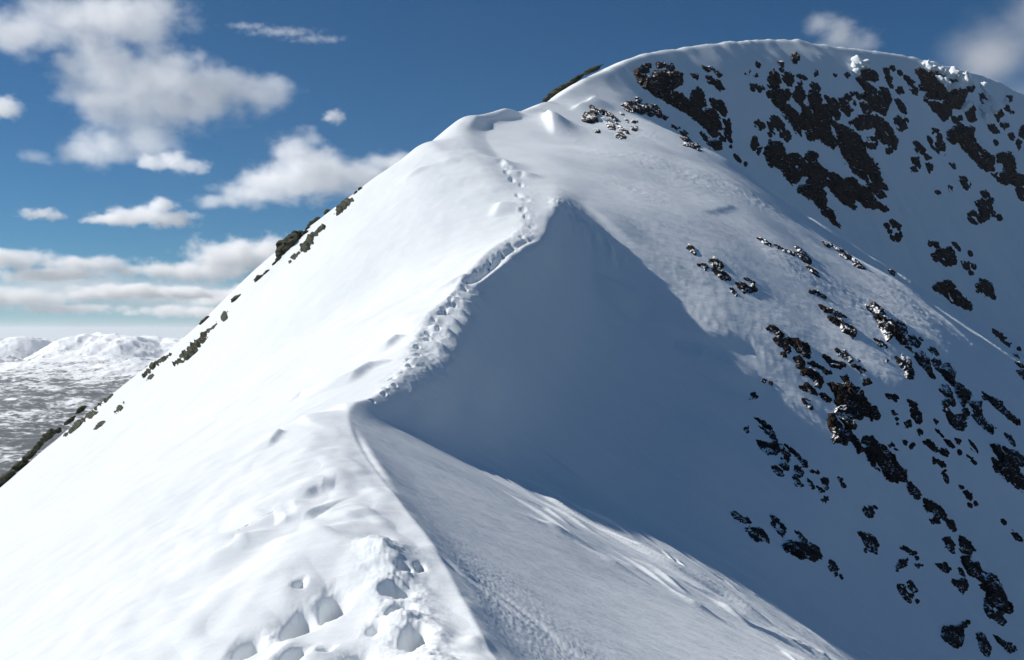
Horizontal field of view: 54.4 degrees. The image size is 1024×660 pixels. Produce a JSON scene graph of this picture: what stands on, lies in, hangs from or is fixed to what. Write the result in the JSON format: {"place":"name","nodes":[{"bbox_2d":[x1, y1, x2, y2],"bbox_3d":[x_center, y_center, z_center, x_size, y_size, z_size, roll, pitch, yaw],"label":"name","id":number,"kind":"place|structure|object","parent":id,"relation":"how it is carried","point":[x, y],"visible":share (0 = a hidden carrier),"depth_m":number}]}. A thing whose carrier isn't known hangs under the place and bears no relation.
{"place":"outdoors","nodes":[
{"label":"outdoors","id":0,"kind":"place"},
{"bbox_2d":[0,332,182,475],"bbox_3d":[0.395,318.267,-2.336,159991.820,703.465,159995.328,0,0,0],"label":"moorland ground","id":1,"kind":"structure","parent":0,"point":[46,384],"depth_m":6281.06},
{"bbox_2d":[0,39,1023,659],"bbox_3d":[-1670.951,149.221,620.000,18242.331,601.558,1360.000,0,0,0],"label":"snow ridge","id":2,"kind":"structure","parent":0,"point":[476,387],"depth_m":67.80},
{"bbox_2d":[0,460,28,486],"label":"rock outcrop","id":3,"kind":"object","parent":2,"relation":"on","point":[11,473],"visible":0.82,"depth_m":128.53},
{"bbox_2d":[22,428,56,460],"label":"rock outcrop","id":4,"kind":"object","parent":2,"relation":"on","point":[50,433],"visible":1,"depth_m":128.87},
{"bbox_2d":[56,405,86,432],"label":"rock outcrop","id":5,"kind":"object","parent":2,"relation":"on","point":[80,409],"visible":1,"depth_m":130.20},
{"bbox_2d":[68,419,83,433],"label":"rock outcrop","id":6,"kind":"object","parent":2,"relation":"on","point":[76,425],"visible":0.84,"depth_m":124.97},
{"bbox_2d":[81,410,97,421],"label":"rock outcrop","id":7,"kind":"object","parent":2,"relation":"on","point":[89,415],"visible":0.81,"depth_m":124.70},
{"bbox_2d":[142,353,171,380],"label":"rock outcrop","id":8,"kind":"object","parent":2,"relation":"on","point":[152,365],"visible":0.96,"depth_m":122.27},
{"bbox_2d":[172,321,216,366],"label":"rock outcrop","id":9,"kind":"object","parent":2,"relation":"on","point":[191,351],"visible":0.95,"depth_m":113.08},
{"bbox_2d":[272,230,307,265],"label":"rock outcrop","id":10,"kind":"object","parent":2,"relation":"on","point":[286,243],"visible":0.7,"depth_m":123.73},
{"bbox_2d":[288,224,325,263],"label":"rock outcrop","id":11,"kind":"object","parent":2,"relation":"on","point":[307,243],"visible":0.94,"depth_m":119.01},
{"bbox_2d":[335,198,353,215],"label":"rock outcrop","id":12,"kind":"object","parent":2,"relation":"on","point":[342,205],"visible":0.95,"depth_m":123.80},
{"bbox_2d":[542,64,603,102],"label":"rock outcrop","id":13,"kind":"object","parent":2,"relation":"on","point":[555,91],"visible":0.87,"depth_m":264.97},
{"bbox_2d":[581,104,629,138],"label":"rock outcrop","id":14,"kind":"object","parent":2,"relation":"on","point":[590,117],"visible":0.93,"depth_m":203.86},
{"bbox_2d":[619,97,668,120],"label":"rock outcrop","id":15,"kind":"object","parent":2,"relation":"on","point":[650,110],"visible":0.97,"depth_m":260.08},
{"bbox_2d":[633,61,723,130],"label":"rock outcrop","id":16,"kind":"object","parent":2,"relation":"on","point":[662,84],"visible":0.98,"depth_m":301.22},
{"bbox_2d":[687,140,700,148],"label":"rock outcrop","id":17,"kind":"object","parent":2,"relation":"on","point":[692,144],"visible":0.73,"depth_m":213.51},
{"bbox_2d":[699,127,728,150],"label":"rock outcrop","id":18,"kind":"object","parent":2,"relation":"on","point":[715,144],"visible":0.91,"depth_m":295.69},
{"bbox_2d":[697,262,730,280],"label":"rock outcrop","id":19,"kind":"object","parent":2,"relation":"on","point":[721,274],"visible":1,"depth_m":98.91},
{"bbox_2d":[705,75,725,91],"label":"rock outcrop","id":20,"kind":"object","parent":2,"relation":"on","point":[716,83],"visible":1,"depth_m":333.75},
{"bbox_2d":[708,256,723,268],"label":"rock outcrop","id":21,"kind":"object","parent":2,"relation":"on","point":[715,262],"visible":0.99,"depth_m":100.98},
{"bbox_2d":[709,98,727,117],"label":"rock outcrop","id":22,"kind":"object","parent":2,"relation":"on","point":[719,106],"visible":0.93,"depth_m":321.15},
{"bbox_2d":[722,118,731,136],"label":"rock outcrop","id":23,"kind":"object","parent":2,"relation":"on","point":[727,123],"visible":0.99,"depth_m":315.63},
{"bbox_2d":[730,510,751,523],"bbox_3d":[12.630,10.483,55.225,1.327,1.094,3.311,0,0,17],"label":"rock outcrop","id":24,"kind":"object","parent":2,"relation":"on","point":[736,515],"visible":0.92,"depth_m":54.53},
{"bbox_2d":[729,277,757,296],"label":"rock outcrop","id":25,"kind":"object","parent":2,"relation":"on","point":[744,288],"visible":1,"depth_m":98.70},
{"bbox_2d":[746,526,769,543],"bbox_3d":[13.304,11.231,54.017,1.389,1.258,5.002,0,0,25],"label":"rock outcrop","id":26,"kind":"object","parent":2,"relation":"on","point":[757,534],"visible":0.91,"depth_m":53.79},
{"bbox_2d":[743,417,777,442],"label":"rock outcrop","id":27,"kind":"object","parent":2,"relation":"on","point":[771,432],"visible":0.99,"depth_m":77.45},
{"bbox_2d":[756,439,780,455],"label":"rock outcrop","id":28,"kind":"object","parent":2,"relation":"on","point":[768,448],"visible":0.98,"depth_m":75.18},
{"bbox_2d":[757,237,785,252],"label":"rock outcrop","id":29,"kind":"object","parent":2,"relation":"on","point":[766,242],"visible":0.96,"depth_m":122.42},
{"bbox_2d":[766,324,784,338],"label":"rock outcrop","id":30,"kind":"object","parent":2,"relation":"on","point":[777,332],"visible":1,"depth_m":92.89},
{"bbox_2d":[769,513,786,537],"bbox_3d":[15.922,11.915,59.594,1.341,1.217,4.540,0,0,10],"label":"rock outcrop","id":31,"kind":"object","parent":2,"relation":"on","point":[781,530],"visible":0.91,"depth_m":60.24},
{"bbox_2d":[771,465,784,476],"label":"rock outcrop","id":32,"kind":"object","parent":2,"relation":"on","point":[777,470],"visible":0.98,"depth_m":71.09},
{"bbox_2d":[772,337,783,346],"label":"rock outcrop","id":33,"kind":"object","parent":2,"relation":"on","point":[778,341],"visible":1,"depth_m":91.67},
{"bbox_2d":[766,115,791,140],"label":"rock outcrop","id":34,"kind":"object","parent":2,"relation":"on","point":[777,121],"visible":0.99,"depth_m":351.33},
{"bbox_2d":[766,68,802,136],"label":"rock outcrop","id":35,"kind":"object","parent":2,"relation":"on","point":[778,96],"visible":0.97,"depth_m":368.26},
{"bbox_2d":[778,442,790,470],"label":"rock outcrop","id":36,"kind":"object","parent":2,"relation":"on","point":[783,464],"visible":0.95,"depth_m":74.75},
{"bbox_2d":[781,71,794,86],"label":"rock outcrop","id":37,"kind":"object","parent":2,"relation":"on","point":[788,79],"visible":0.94,"depth_m":388.37},
{"bbox_2d":[790,51,799,63],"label":"rock outcrop","id":38,"kind":"object","parent":2,"relation":"on","point":[795,57],"visible":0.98,"depth_m":420.59},
{"bbox_2d":[783,443,807,467],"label":"rock outcrop","id":39,"kind":"object","parent":2,"relation":"on","point":[803,462],"visible":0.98,"depth_m":76.20},
{"bbox_2d":[782,337,811,358],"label":"rock outcrop","id":40,"kind":"object","parent":2,"relation":"on","point":[800,347],"visible":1,"depth_m":92.36},
{"bbox_2d":[793,464,802,477],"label":"rock outcrop","id":41,"kind":"object","parent":2,"relation":"on","point":[797,471],"visible":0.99,"depth_m":73.66},
{"bbox_2d":[792,80,806,104],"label":"rock outcrop","id":42,"kind":"object","parent":2,"relation":"on","point":[799,95],"visible":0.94,"depth_m":385.62},
{"bbox_2d":[762,139,840,228],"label":"rock outcrop","id":43,"kind":"object","parent":2,"relation":"on","point":[813,170],"visible":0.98,"depth_m":332.45},
{"bbox_2d":[782,530,822,561],"bbox_3d":[17.065,13.174,58.789,2.032,2.285,8.910,0,0,22],"label":"rock outcrop","id":44,"kind":"object","parent":2,"relation":"on","point":[801,550],"visible":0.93,"depth_m":58.94},
{"bbox_2d":[786,245,819,277],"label":"rock outcrop","id":45,"kind":"object","parent":2,"relation":"on","point":[803,256],"visible":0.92,"depth_m":123.62},
{"bbox_2d":[801,397,813,410],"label":"rock outcrop","id":46,"kind":"object","parent":2,"relation":"on","point":[809,406],"visible":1,"depth_m":85.05},
{"bbox_2d":[792,355,823,388],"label":"rock outcrop","id":47,"kind":"object","parent":2,"relation":"on","point":[816,377],"visible":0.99,"depth_m":89.64},
{"bbox_2d":[799,381,831,402],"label":"rock outcrop","id":48,"kind":"object","parent":2,"relation":"on","point":[810,389],"visible":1,"depth_m":87.43},
{"bbox_2d":[798,81,839,149],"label":"rock outcrop","id":49,"kind":"object","parent":2,"relation":"on","point":[816,123],"visible":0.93,"depth_m":378.28},
{"bbox_2d":[807,361,832,374],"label":"rock outcrop","id":50,"kind":"object","parent":2,"relation":"on","point":[825,371],"visible":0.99,"depth_m":91.09},
{"bbox_2d":[807,469,842,502],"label":"rock outcrop","id":51,"kind":"object","parent":2,"relation":"on","point":[825,483],"visible":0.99,"depth_m":74.49},
{"bbox_2d":[808,288,853,334],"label":"rock outcrop","id":52,"kind":"object","parent":2,"relation":"on","point":[836,321],"visible":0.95,"depth_m":105.28},
{"bbox_2d":[823,95,840,119],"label":"rock outcrop","id":53,"kind":"object","parent":2,"relation":"on","point":[833,103],"visible":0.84,"depth_m":404.06},
{"bbox_2d":[827,559,839,571],"bbox_3d":[19.586,14.610,61.187,0.891,0.838,3.037,0,0,28],"label":"rock outcrop","id":54,"kind":"object","parent":2,"relation":"on","point":[832,565],"visible":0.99,"depth_m":61.23},
{"bbox_2d":[822,354,845,369],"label":"rock outcrop","id":55,"kind":"object","parent":2,"relation":"on","point":[834,363],"visible":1,"depth_m":92.75},
{"bbox_2d":[827,315,856,338],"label":"rock outcrop","id":56,"kind":"object","parent":2,"relation":"on","point":[853,332],"visible":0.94,"depth_m":102.56},
{"bbox_2d":[837,251,852,259],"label":"rock outcrop","id":57,"kind":"object","parent":2,"relation":"on","point":[845,255],"visible":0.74,"depth_m":151.65},
{"bbox_2d":[827,405,864,453],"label":"rock outcrop","id":58,"kind":"object","parent":2,"relation":"on","point":[845,435],"visible":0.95,"depth_m":84.36},
{"bbox_2d":[838,93,856,115],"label":"rock outcrop","id":59,"kind":"object","parent":2,"relation":"on","point":[845,109],"visible":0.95,"depth_m":412.43},
{"bbox_2d":[830,118,865,153],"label":"rock outcrop","id":60,"kind":"object","parent":2,"relation":"on","point":[848,134],"visible":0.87,"depth_m":389.74},
{"bbox_2d":[827,381,880,421],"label":"rock outcrop","id":61,"kind":"object","parent":2,"relation":"on","point":[859,406],"visible":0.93,"depth_m":89.17},
{"bbox_2d":[839,374,872,392],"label":"rock outcrop","id":62,"kind":"object","parent":2,"relation":"on","point":[845,378],"visible":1,"depth_m":91.34},
{"bbox_2d":[824,172,889,212],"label":"rock outcrop","id":63,"kind":"object","parent":2,"relation":"on","point":[849,191],"visible":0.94,"depth_m":361.15},
{"bbox_2d":[852,258,865,269],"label":"rock outcrop","id":64,"kind":"object","parent":2,"relation":"on","point":[856,263],"visible":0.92,"depth_m":149.22},
{"bbox_2d":[835,129,888,198],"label":"rock outcrop","id":65,"kind":"object","parent":2,"relation":"on","point":[863,164],"visible":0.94,"depth_m":382.79},
{"bbox_2d":[857,531,879,554],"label":"rock outcrop","id":66,"kind":"object","parent":2,"relation":"on","point":[871,543],"visible":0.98,"depth_m":71.24},
{"bbox_2d":[862,505,874,518],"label":"rock outcrop","id":67,"kind":"object","parent":2,"relation":"on","point":[869,512],"visible":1,"depth_m":75.81},
{"bbox_2d":[855,68,891,115],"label":"rock outcrop","id":68,"kind":"object","parent":2,"relation":"on","point":[872,98],"visible":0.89,"depth_m":445.35},
{"bbox_2d":[850,55,870,76],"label":"snow lump","id":69,"kind":"object","parent":68,"relation":"on","point":[858,64],"visible":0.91,"depth_m":464.95},
{"bbox_2d":[848,113,898,152],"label":"rock outcrop","id":70,"kind":"object","parent":2,"relation":"on","point":[868,121],"visible":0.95,"depth_m":416.98},
{"bbox_2d":[861,435,907,483],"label":"rock outcrop","id":71,"kind":"object","parent":2,"relation":"on","point":[882,456],"visible":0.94,"depth_m":84.23},
{"bbox_2d":[865,301,908,345],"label":"rock outcrop","id":72,"kind":"object","parent":2,"relation":"on","point":[889,328],"visible":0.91,"depth_m":112.32},
{"bbox_2d":[883,65,895,85],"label":"rock outcrop","id":73,"kind":"object","parent":2,"relation":"on","point":[886,71],"visible":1,"depth_m":486.77},
{"bbox_2d":[889,218,901,230],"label":"rock outcrop","id":74,"kind":"object","parent":2,"relation":"on","point":[894,223],"visible":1,"depth_m":373.90},
{"bbox_2d":[893,98,908,132],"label":"rock outcrop","id":75,"kind":"object","parent":2,"relation":"on","point":[900,122],"visible":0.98,"depth_m":455.44},
{"bbox_2d":[896,319,906,332],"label":"rock outcrop","id":76,"kind":"object","parent":2,"relation":"on","point":[902,325],"visible":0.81,"depth_m":117.09},
{"bbox_2d":[894,354,914,379],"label":"rock outcrop","id":77,"kind":"object","parent":2,"relation":"on","point":[904,363],"visible":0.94,"depth_m":100.85},
{"bbox_2d":[896,583,913,603],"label":"rock outcrop","id":78,"kind":"object","parent":2,"relation":"on","point":[905,595],"visible":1,"depth_m":67.89},
{"bbox_2d":[895,75,918,95],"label":"rock outcrop","id":79,"kind":"object","parent":2,"relation":"on","point":[899,90],"visible":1,"depth_m":491.96},
{"bbox_2d":[894,545,923,568],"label":"rock outcrop","id":80,"kind":"object","parent":2,"relation":"on","point":[901,563],"visible":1,"depth_m":74.33},
{"bbox_2d":[906,481,921,495],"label":"rock outcrop","id":81,"kind":"object","parent":2,"relation":"on","point":[913,490],"visible":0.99,"depth_m":83.98},
{"bbox_2d":[910,409,922,424],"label":"rock outcrop","id":82,"kind":"object","parent":2,"relation":"on","point":[916,416],"visible":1,"depth_m":92.13},
{"bbox_2d":[912,140,925,152],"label":"rock outcrop","id":83,"kind":"object","parent":2,"relation":"on","point":[917,144],"visible":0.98,"depth_m":445.19},
{"bbox_2d":[905,333,935,379],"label":"rock outcrop","id":84,"kind":"object","parent":2,"relation":"on","point":[922,359],"visible":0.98,"depth_m":108.47},
{"bbox_2d":[922,439,947,456],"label":"rock outcrop","id":85,"kind":"object","parent":2,"relation":"on","point":[930,444],"visible":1,"depth_m":90.55},
{"bbox_2d":[923,498,956,531],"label":"rock outcrop","id":86,"kind":"object","parent":2,"relation":"on","point":[935,509],"visible":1,"depth_m":83.63},
{"bbox_2d":[934,561,951,573],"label":"rock outcrop","id":87,"kind":"object","parent":2,"relation":"on","point":[946,568],"visible":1,"depth_m":77.45},
{"bbox_2d":[927,240,960,266],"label":"rock outcrop","id":88,"kind":"object","parent":2,"relation":"on","point":[949,256],"visible":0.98,"depth_m":384.21},
{"bbox_2d":[915,67,974,121],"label":"rock outcrop","id":89,"kind":"object","parent":2,"relation":"on","point":[933,86],"visible":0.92,"depth_m":508.87},
{"bbox_2d":[922,60,960,90],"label":"snow lump","id":90,"kind":"object","parent":89,"relation":"on","point":[947,82],"visible":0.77,"depth_m":525.09},
{"bbox_2d":[938,384,955,406],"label":"rock outcrop","id":91,"kind":"object","parent":2,"relation":"on","point":[947,393],"visible":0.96,"depth_m":101.57},
{"bbox_2d":[941,536,955,553],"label":"rock outcrop","id":92,"kind":"object","parent":2,"relation":"on","point":[950,544],"visible":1,"depth_m":81.03},
{"bbox_2d":[931,357,972,406],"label":"rock outcrop","id":93,"kind":"object","parent":2,"relation":"on","point":[947,371],"visible":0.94,"depth_m":107.86},
{"bbox_2d":[932,279,972,310],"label":"rock outcrop","id":94,"kind":"object","parent":2,"relation":"on","point":[946,288],"visible":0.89,"depth_m":369.61},
{"bbox_2d":[934,162,970,194],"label":"rock outcrop","id":95,"kind":"object","parent":2,"relation":"on","point":[965,184],"visible":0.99,"depth_m":454.83},
{"bbox_2d":[940,620,970,648],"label":"rock outcrop","id":96,"kind":"object","parent":2,"relation":"on","point":[953,636],"visible":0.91,"depth_m":67.46},
{"bbox_2d":[942,406,969,430],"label":"rock outcrop","id":97,"kind":"object","parent":2,"relation":"on","point":[957,422],"visible":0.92,"depth_m":96.08},
{"bbox_2d":[949,66,962,78],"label":"snow lump","id":98,"kind":"object","parent":2,"relation":"on","point":[955,72],"visible":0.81,"depth_m":543.95},
{"bbox_2d":[951,577,968,594],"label":"rock outcrop","id":99,"kind":"object","parent":2,"relation":"on","point":[961,585],"visible":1,"depth_m":76.93},
{"bbox_2d":[951,103,977,124],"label":"rock outcrop","id":100,"kind":"object","parent":2,"relation":"on","point":[970,114],"visible":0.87,"depth_m":517.37},
{"bbox_2d":[958,535,975,554],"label":"rock outcrop","id":101,"kind":"object","parent":2,"relation":"on","point":[966,546],"visible":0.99,"depth_m":82.59},
{"bbox_2d":[960,101,973,111],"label":"snow lump","id":102,"kind":"object","parent":2,"relation":"on","point":[967,105],"visible":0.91,"depth_m":521.35},
{"bbox_2d":[962,70,973,85],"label":"snow lump","id":103,"kind":"object","parent":2,"relation":"on","point":[967,78],"visible":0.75,"depth_m":552.05},
{"bbox_2d":[946,124,995,171],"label":"rock outcrop","id":104,"kind":"object","parent":2,"relation":"on","point":[962,135],"visible":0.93,"depth_m":490.11},
{"bbox_2d":[957,555,987,582],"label":"rock outcrop","id":105,"kind":"object","parent":2,"relation":"on","point":[973,569],"visible":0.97,"depth_m":80.32},
{"bbox_2d":[967,189,995,224],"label":"rock outcrop","id":106,"kind":"object","parent":2,"relation":"on","point":[983,215],"visible":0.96,"depth_m":449.65},
{"bbox_2d":[969,400,996,434],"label":"rock outcrop","id":107,"kind":"object","parent":2,"relation":"on","point":[977,416],"visible":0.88,"depth_m":103.06},
{"bbox_2d":[975,631,991,656],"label":"rock outcrop","id":108,"kind":"object","parent":2,"relation":"on","point":[985,647],"visible":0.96,"depth_m":70.42},
{"bbox_2d":[974,277,996,299],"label":"rock outcrop","id":109,"kind":"object","parent":2,"relation":"on","point":[986,287],"visible":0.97,"depth_m":389.40},
{"bbox_2d":[978,82,998,122],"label":"snow lump","id":110,"kind":"object","parent":2,"relation":"on","point":[988,105],"visible":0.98,"depth_m":547.75},
{"bbox_2d":[987,124,999,133],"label":"rock outcrop","id":111,"kind":"object","parent":2,"relation":"on","point":[993,128],"visible":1,"depth_m":529.84},
{"bbox_2d":[978,572,1013,619],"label":"rock outcrop","id":112,"kind":"object","parent":2,"relation":"on","point":[996,597],"visible":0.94,"depth_m":79.14},
{"bbox_2d":[994,610,1006,625],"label":"rock outcrop","id":113,"kind":"object","parent":2,"relation":"on","point":[1000,619],"visible":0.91,"depth_m":77.06},
{"bbox_2d":[981,391,1020,425],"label":"rock outcrop","id":114,"kind":"object","parent":2,"relation":"on","point":[997,404],"visible":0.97,"depth_m":111.14},
{"bbox_2d":[992,328,1011,347],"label":"rock outcrop","id":115,"kind":"object","parent":2,"relation":"on","point":[999,335],"visible":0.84,"depth_m":370.81},
{"bbox_2d":[992,634,1016,653],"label":"rock outcrop","id":116,"kind":"object","parent":2,"relation":"on","point":[1007,646],"visible":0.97,"depth_m":73.04},
{"bbox_2d":[990,443,1023,492],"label":"rock outcrop","id":117,"kind":"object","parent":2,"relation":"on","point":[1008,464],"visible":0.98,"depth_m":94.99},
{"bbox_2d":[991,151,1023,200],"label":"rock outcrop","id":118,"kind":"object","parent":2,"relation":"on","point":[1008,174],"visible":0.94,"depth_m":501.42},
{"bbox_2d":[1011,529,1022,542],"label":"rock outcrop","id":119,"kind":"object","parent":2,"relation":"on","point":[1016,536],"visible":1,"depth_m":88.66},
{"bbox_2d":[1015,124,1023,149],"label":"rock outcrop","id":120,"kind":"object","parent":2,"relation":"on","point":[1019,142],"visible":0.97,"depth_m":551.65},
{"bbox_2d":[0,0,1023,338],"label":"sky","id":121,"kind":"structure","parent":0,"point":[154,154]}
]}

